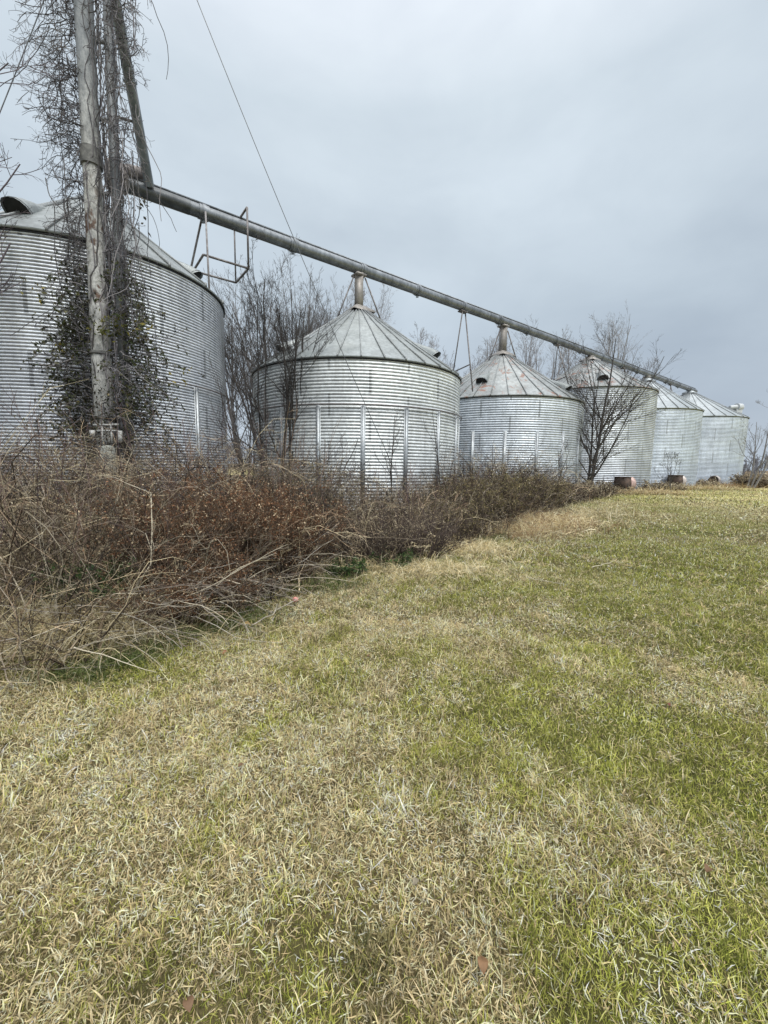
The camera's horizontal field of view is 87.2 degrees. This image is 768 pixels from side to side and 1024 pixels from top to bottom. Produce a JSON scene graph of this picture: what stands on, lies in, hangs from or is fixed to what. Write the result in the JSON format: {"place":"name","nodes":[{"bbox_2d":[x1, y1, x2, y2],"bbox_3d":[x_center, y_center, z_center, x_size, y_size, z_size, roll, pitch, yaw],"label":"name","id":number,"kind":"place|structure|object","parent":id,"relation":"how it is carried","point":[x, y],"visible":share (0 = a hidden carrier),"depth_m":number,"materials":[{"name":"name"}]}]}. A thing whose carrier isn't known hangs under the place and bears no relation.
{"place":"outdoors","nodes":[
{"label":"outdoors","id":0,"kind":"place"},
{"bbox_2d":[0,464,767,1023],"bbox_3d":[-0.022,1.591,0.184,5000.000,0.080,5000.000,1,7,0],"label":"ground","id":1,"kind":"structure","parent":0,"point":[328,918],"depth_m":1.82,"materials":[{"name":"green plant"}]},
{"bbox_2d":[0,39,71,295],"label":"bare tree","id":2,"kind":"object","parent":1,"relation":"on","point":[5,184],"visible":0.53,"depth_m":8.54,"materials":[{"name":"brown plant"}]},
{"bbox_2d":[0,490,132,608],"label":"dry shrub","id":3,"kind":"object","parent":1,"relation":"on","point":[33,557],"visible":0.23,"depth_m":4.22,"materials":[{"name":"brown plant"}]},
{"bbox_2d":[28,554,148,617],"bbox_3d":[-2.968,0.756,4.102,0.981,0.678,0.904,1,7,0],"label":"leafy shrub","id":4,"kind":"object","parent":1,"relation":"on","point":[79,575],"visible":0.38,"depth_m":3.90,"materials":[{"name":"plant"}]},
{"bbox_2d":[0,491,189,581],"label":"dry shrub","id":5,"kind":"object","parent":1,"relation":"on","point":[91,528],"visible":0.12,"depth_m":5.03,"materials":[{"name":"brown plant"}]},
{"bbox_2d":[89,424,122,510],"bbox_3d":[-6.047,-0.714,8.836,0.688,2.418,0.270,1,7,0],"label":"standpipe","id":6,"kind":"object","parent":1,"relation":"on","point":[111,435],"visible":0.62,"depth_m":8.73,"materials":[{"name":"metal"}]},
{"bbox_2d":[73,0,153,503],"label":"elevator leg","id":7,"kind":"object","parent":1,"relation":"on","point":[86,132],"visible":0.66,"depth_m":8.87,"materials":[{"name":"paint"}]},
{"bbox_2d":[0,0,43,112],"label":"guy wire","id":8,"kind":"object","parent":7,"relation":"attached to","point":[21,58],"visible":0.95,"depth_m":7.87,"materials":[{"name":"metal"}]},
{"bbox_2d":[0,0,203,489],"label":"climbing vine","id":9,"kind":"object","parent":7,"relation":"hanging from","point":[78,310],"visible":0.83,"depth_m":8.82,"materials":[{"name":"brown plant"}]},
{"bbox_2d":[197,0,411,506],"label":"guy wire","id":10,"kind":"object","parent":7,"relation":"attached to","point":[290,229],"visible":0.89,"depth_m":10.09,"materials":[{"name":"metal"}]},
{"bbox_2d":[0,194,229,513],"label":"grain bin","id":11,"kind":"object","parent":1,"relation":"on","point":[182,295],"visible":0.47,"depth_m":10.04,"materials":[{"name":"metal"}]},
{"bbox_2d":[51,444,306,590],"bbox_3d":[-2.468,0.067,5.122,3.037,1.903,2.895,1,7,0],"label":"dry shrub","id":12,"kind":"object","parent":1,"relation":"on","point":[199,517],"visible":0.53,"depth_m":4.75,"materials":[{"name":"brown plant"}]},
{"bbox_2d":[84,537,280,630],"bbox_3d":[-2.024,0.676,4.300,1.928,0.874,1.656,1,7,0],"label":"dry shrub","id":13,"kind":"object","parent":1,"relation":"on","point":[179,604],"visible":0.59,"depth_m":4.00,"materials":[{"name":"brown plant"}]},
{"bbox_2d":[43,567,158,596],"bbox_3d":[-2.497,0.620,3.573,0.888,0.190,0.111,-3,8,-28],"label":"fallen stick","id":14,"kind":"object","parent":13,"relation":"on","point":[96,583],"visible":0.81,"depth_m":3.57,"materials":[{"name":"brown wood"}]},
{"bbox_2d":[182,995,193,1012],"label":"fallen leaf","id":15,"kind":"object","parent":1,"relation":"on","point":[187,1003],"visible":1,"depth_m":1.17,"materials":[{"name":"brown plant"}]},
{"bbox_2d":[0,524,385,673],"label":"dead canes","id":16,"kind":"object","parent":1,"relation":"on","point":[203,589],"visible":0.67,"depth_m":3.74,"materials":[{"name":"brown plant"}]},
{"bbox_2d":[212,280,254,479],"bbox_3d":[-9.560,-7.614,25.005,6.004,12.528,5.344,1,7,0],"label":"bare tree","id":17,"kind":"object","parent":1,"relation":"on","point":[232,411],"visible":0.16,"depth_m":24.61,"materials":[{"name":"brown plant"}]},
{"bbox_2d":[202,267,295,417],"bbox_3d":[-7.604,-7.284,23.316,6.836,12.292,3.978,3,7,20],"label":"bare tree","id":18,"kind":"object","parent":1,"relation":"on","point":[236,312],"visible":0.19,"depth_m":23.24,"materials":[{"name":"brown plant"}]},
{"bbox_2d":[205,347,294,483],"bbox_3d":[-2.999,-1.575,9.366,2.099,4.205,1.757,1,7,0],"label":"bare sapling","id":19,"kind":"object","parent":1,"relation":"on","point":[264,420],"visible":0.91,"depth_m":9.12,"materials":[{"name":"brown plant"}]},
{"bbox_2d":[169,461,354,585],"bbox_3d":[-1.615,0.110,5.587,2.240,1.736,2.201,4,7,24],"label":"dry shrub","id":20,"kind":"object","parent":1,"relation":"on","point":[295,525],"visible":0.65,"depth_m":5.28,"materials":[{"name":"brown plant"}]},
{"bbox_2d":[217,232,312,479],"bbox_3d":[-4.571,-5.254,15.302,5.303,10.147,4.040,1,7,0],"label":"bare tree","id":21,"kind":"object","parent":1,"relation":"on","point":[257,317],"visible":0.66,"depth_m":15.09,"materials":[{"name":"brown plant"}]},
{"bbox_2d":[210,234,333,406],"bbox_3d":[-5.083,-6.570,19.762,7.444,11.699,6.195,1,7,0],"label":"bare tree","id":22,"kind":"object","parent":1,"relation":"on","point":[296,320],"visible":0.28,"depth_m":19.84,"materials":[{"name":"brown plant"}]},
{"bbox_2d":[252,597,299,625],"bbox_3d":[-1.093,0.987,4.101,0.576,0.177,0.085,-6,9,-45],"label":"fallen stick","id":23,"kind":"object","parent":1,"relation":"on","point":[275,610],"visible":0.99,"depth_m":4.10,"materials":[{"name":"beige wood"}]},
{"bbox_2d":[224,280,340,488],"bbox_3d":[-4.222,-3.995,14.291,5.496,7.841,3.201,1,7,0],"label":"bare tree","id":24,"kind":"object","parent":1,"relation":"on","point":[290,386],"visible":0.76,"depth_m":13.82,"materials":[{"name":"brown plant"}]},
{"bbox_2d":[0,384,566,632],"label":"upright shoots","id":25,"kind":"object","parent":1,"relation":"on","point":[169,501],"visible":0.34,"depth_m":5.34,"materials":[{"name":"brown plant"}]},
{"bbox_2d":[228,450,363,553],"bbox_3d":[-1.614,-0.213,7.565,2.466,1.878,2.541,1,7,0],"label":"dry shrub","id":26,"kind":"object","parent":1,"relation":"on","point":[323,488],"visible":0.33,"depth_m":7.20,"materials":[{"name":"brown plant"}]},
{"bbox_2d":[256,262,351,354],"bbox_3d":[-4.716,-8.930,26.975,6.112,14.735,5.909,1,7,0],"label":"bare tree","id":27,"kind":"object","parent":1,"relation":"on","point":[305,295],"visible":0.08,"depth_m":25.90,"materials":[{"name":"brown plant"}]},
{"bbox_2d":[299,431,370,493],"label":"bare sapling","id":28,"kind":"object","parent":1,"relation":"on","point":[336,459],"visible":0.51,"depth_m":13.06,"materials":[{"name":"brown plant"}]},
{"bbox_2d":[322,556,370,576],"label":"leafy shrub","id":29,"kind":"object","parent":1,"relation":"on","point":[357,566],"visible":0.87,"depth_m":5.79,"materials":[{"name":"green plant"}]},
{"bbox_2d":[251,307,461,509],"bbox_3d":[-1.184,-4.826,18.439,9.392,8.510,9.393,1,7,0],"label":"grain bin","id":30,"kind":"object","parent":1,"relation":"on","point":[391,367],"visible":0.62,"depth_m":14.42,"materials":[{"name":"metal"}]},
{"bbox_2d":[105,158,697,393],"bbox_3d":[11.787,-9.737,28.761,54.892,5.427,4.894,-5,9,-39],"label":"overhead conveyor","id":31,"kind":"object","parent":30,"relation":"on","point":[203,213],"visible":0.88,"depth_m":17.38,"materials":[{"name":"metal"}]},
{"bbox_2d":[319,271,401,331],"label":"bare tree","id":32,"kind":"object","parent":1,"relation":"on","point":[383,297],"visible":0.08,"depth_m":29.46,"materials":[{"name":"brown plant"}]},
{"bbox_2d":[0,369,726,686],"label":"bramble thicket","id":33,"kind":"object","parent":1,"relation":"on","point":[30,490],"visible":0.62,"depth_m":4.95,"materials":[{"name":"brown plant"}]},
{"bbox_2d":[304,500,428,563],"bbox_3d":[-0.167,0.307,6.798,1.853,1.084,2.296,5,8,33],"label":"dry shrub","id":34,"kind":"object","parent":1,"relation":"on","point":[379,549],"visible":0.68,"depth_m":6.46,"materials":[{"name":"brown plant"}]},
{"bbox_2d":[365,407,405,493],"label":"bare sapling","id":35,"kind":"object","parent":1,"relation":"on","point":[390,469],"visible":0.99,"depth_m":13.15,"materials":[{"name":"brown plant"}]},
{"bbox_2d":[369,546,418,568],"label":"leafy shrub","id":36,"kind":"object","parent":1,"relation":"on","point":[408,555],"visible":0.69,"depth_m":6.25,"materials":[{"name":"green plant"}]},
{"bbox_2d":[412,877,418,885],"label":"fallen leaf","id":37,"kind":"object","parent":1,"relation":"on","point":[415,880],"visible":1,"depth_m":1.52,"materials":[{"name":"beige plant"}]},
{"bbox_2d":[362,502,473,560],"bbox_3d":[0.600,0.316,7.017,2.024,1.021,1.931,1,7,0],"label":"dry shrub","id":38,"kind":"object","parent":1,"relation":"on","point":[441,543],"visible":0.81,"depth_m":6.89,"materials":[{"name":"brown plant"}]},
{"bbox_2d":[420,413,448,479],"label":"bare sapling","id":39,"kind":"object","parent":1,"relation":"on","point":[435,445],"visible":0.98,"depth_m":13.64,"materials":[{"name":"brown plant"}]},
{"bbox_2d":[409,323,496,376],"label":"bare tree","id":40,"kind":"object","parent":1,"relation":"on","point":[434,345],"visible":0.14,"depth_m":36.74,"materials":[{"name":"brown plant"}]},
{"bbox_2d":[413,487,498,542],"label":"dry shrub","id":41,"kind":"object","parent":1,"relation":"on","point":[464,527],"visible":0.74,"depth_m":8.23,"materials":[{"name":"brown plant"}]},
{"bbox_2d":[477,956,487,974],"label":"fallen leaf","id":42,"kind":"object","parent":1,"relation":"on","point":[483,963],"visible":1,"depth_m":1.26,"materials":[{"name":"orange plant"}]},
{"bbox_2d":[433,467,531,524],"bbox_3d":[2.534,-0.377,10.591,2.519,1.656,2.663,5,8,31],"label":"dry shrub","id":43,"kind":"object","parent":1,"relation":"on","point":[498,499],"visible":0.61,"depth_m":10.27,"materials":[{"name":"brown plant"}]},
{"bbox_2d":[477,441,499,483],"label":"bare sapling","id":44,"kind":"object","parent":1,"relation":"on","point":[492,462],"visible":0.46,"depth_m":13.66,"materials":[{"name":"brown plant"}]},
{"bbox_2d":[227,435,767,474],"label":"distant woods","id":45,"kind":"object","parent":1,"relation":"on","point":[756,464],"visible":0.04,"depth_m":147.25,"materials":[{"name":"plant"}]},
{"bbox_2d":[466,325,532,372],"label":"bare tree","id":46,"kind":"object","parent":1,"relation":"on","point":[492,346],"visible":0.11,"depth_m":41.28,"materials":[{"name":"brown plant"}]},
{"bbox_2d":[469,461,559,514],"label":"dry shrub","id":47,"kind":"object","parent":1,"relation":"on","point":[529,482],"visible":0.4,"depth_m":11.92,"materials":[{"name":"brown plant"}]},
{"bbox_2d":[458,353,585,492],"bbox_3d":[7.025,-5.360,24.626,9.374,8.370,9.410,1,7,0],"label":"grain bin","id":48,"kind":"object","parent":1,"relation":"on","point":[510,397],"visible":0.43,"depth_m":20.58,"materials":[{"name":"metal"}]},
{"bbox_2d":[509,314,583,379],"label":"bare tree","id":49,"kind":"object","parent":1,"relation":"on","point":[536,361],"visible":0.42,"depth_m":41.61,"materials":[{"name":"brown plant"}]},
{"bbox_2d":[526,577,568,584],"bbox_3d":[2.212,0.947,5.485,0.561,0.059,0.051,5,8,30],"label":"fallen stick","id":50,"kind":"object","parent":1,"relation":"on","point":[546,581],"visible":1,"depth_m":5.48,"materials":[{"name":"beige wood"}]},
{"bbox_2d":[527,476,575,509],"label":"dry shrub","id":51,"kind":"object","parent":1,"relation":"on","point":[554,491],"visible":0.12,"depth_m":13.81,"materials":[{"name":"brown plant"}]},
{"bbox_2d":[547,439,575,492],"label":"bare sapling","id":52,"kind":"object","parent":1,"relation":"on","point":[562,461],"visible":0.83,"depth_m":16.20,"materials":[{"name":"brown plant"}]},
{"bbox_2d":[542,475,590,502],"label":"dry shrub","id":53,"kind":"object","parent":1,"relation":"on","point":[582,490],"visible":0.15,"depth_m":17.88,"materials":[{"name":"brown plant"}]},
{"bbox_2d":[555,329,583,377],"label":"bare tree","id":54,"kind":"object","parent":1,"relation":"on","point":[567,359],"visible":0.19,"depth_m":43.20,"materials":[{"name":"brown plant"}]},
{"bbox_2d":[574,479,602,498],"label":"dry shrub","id":55,"kind":"object","parent":1,"relation":"on","point":[597,493],"visible":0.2,"depth_m":20.88,"materials":[{"name":"brown plant"}]},
{"bbox_2d":[586,478,622,494],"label":"dry shrub","id":56,"kind":"object","parent":1,"relation":"on","point":[606,486],"visible":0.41,"depth_m":24.21,"materials":[{"name":"brown plant"}]},
{"bbox_2d":[554,359,659,490],"bbox_3d":[15.444,-6.688,30.881,9.036,9.800,9.070,1,7,0],"label":"grain bin","id":57,"kind":"object","parent":1,"relation":"on","point":[636,463],"visible":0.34,"depth_m":26.92,"materials":[{"name":"metal"}]},
{"bbox_2d":[589,300,642,377],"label":"bare tree","id":58,"kind":"object","parent":1,"relation":"on","point":[609,350],"visible":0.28,"depth_m":46.51,"materials":[{"name":"brown plant"}]},
{"bbox_2d":[557,320,681,486],"bbox_3d":[11.396,-5.548,21.744,5.486,9.707,6.367,1,7,0],"label":"bare tree","id":59,"kind":"object","parent":1,"relation":"on","point":[595,461],"visible":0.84,"depth_m":21.05,"materials":[{"name":"brown plant"}]},
{"bbox_2d":[613,476,635,491],"bbox_3d":[15.695,-1.758,26.326,1.030,1.111,0.940,-1,7,-15],"label":"aeration fan","id":60,"kind":"object","parent":1,"relation":"on","point":[625,482],"visible":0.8,"depth_m":25.98},
{"bbox_2d":[622,348,663,377],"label":"bare tree","id":61,"kind":"object","parent":1,"relation":"on","point":[651,365],"visible":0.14,"depth_m":47.47,"materials":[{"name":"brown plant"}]},
{"bbox_2d":[638,479,664,490],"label":"dry shrub","id":62,"kind":"object","parent":1,"relation":"on","point":[645,485],"visible":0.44,"depth_m":27.26,"materials":[{"name":"brown plant"}]},
{"bbox_2d":[653,451,683,489],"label":"bare tree","id":63,"kind":"object","parent":1,"relation":"on","point":[670,480],"visible":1,"depth_m":26.49,"materials":[{"name":"grey plant"}]},
{"bbox_2d":[655,480,687,490],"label":"dry shrub","id":64,"kind":"object","parent":1,"relation":"on","point":[678,486],"visible":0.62,"depth_m":30.72,"materials":[{"name":"brown plant"}]},
{"bbox_2d":[643,380,704,486],"bbox_3d":[23.842,-7.252,37.225,8.727,9.690,8.770,1,7,0],"label":"grain bin","id":65,"kind":"object","parent":1,"relation":"on","point":[678,429],"visible":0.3,"depth_m":33.30,"materials":[{"name":"metal"}]},
{"bbox_2d":[667,475,686,485],"bbox_3d":[23.904,-2.439,32.971,1.076,1.159,0.980,-2,7,-20],"label":"aeration fan","id":66,"kind":"object","parent":1,"relation":"on","point":[680,479],"visible":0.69,"depth_m":32.59},
{"bbox_2d":[704,864,712,871],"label":"fallen leaf","id":67,"kind":"object","parent":1,"relation":"on","point":[707,868],"visible":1,"depth_m":1.59,"materials":[{"name":"brown plant"}]},
{"bbox_2d":[696,478,725,486],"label":"dry shrub","id":68,"kind":"object","parent":1,"relation":"on","point":[700,482],"visible":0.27,"depth_m":34.98,"materials":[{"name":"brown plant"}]},
{"bbox_2d":[708,476,720,482],"bbox_3d":[31.895,-2.979,38.946,0.490,1.075,0.910,-3,7,-28],"label":"aeration fan","id":69,"kind":"object","parent":1,"relation":"on","point":[718,479],"visible":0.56,"depth_m":38.74},
{"bbox_2d":[680,392,749,483],"bbox_3d":[32.864,-8.031,43.976,10.120,9.930,10.170,1,7,0],"label":"grain bin","id":70,"kind":"object","parent":1,"relation":"on","point":[720,446],"visible":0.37,"depth_m":39.40,"materials":[{"name":"metal"}]},
{"bbox_2d":[728,472,767,487],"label":"dry shrub","id":71,"kind":"object","parent":1,"relation":"on","point":[746,478],"visible":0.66,"depth_m":36.88,"materials":[{"name":"brown plant"}]},
{"bbox_2d":[734,400,767,487],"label":"bare tree","id":72,"kind":"object","parent":1,"relation":"on","point":[760,465],"visible":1,"depth_m":35.88,"materials":[{"name":"brown plant"}]},
{"bbox_2d":[0,476,767,1000],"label":"tall grass","id":73,"kind":"structure","parent":0,"point":[564,524],"depth_m":3.84,"materials":[{"name":"beige plant"}]},
{"bbox_2d":[0,0,767,470],"label":"sky","id":74,"kind":"structure","parent":0,"point":[560,163],"materials":[{"name":"grey"}]}
]}

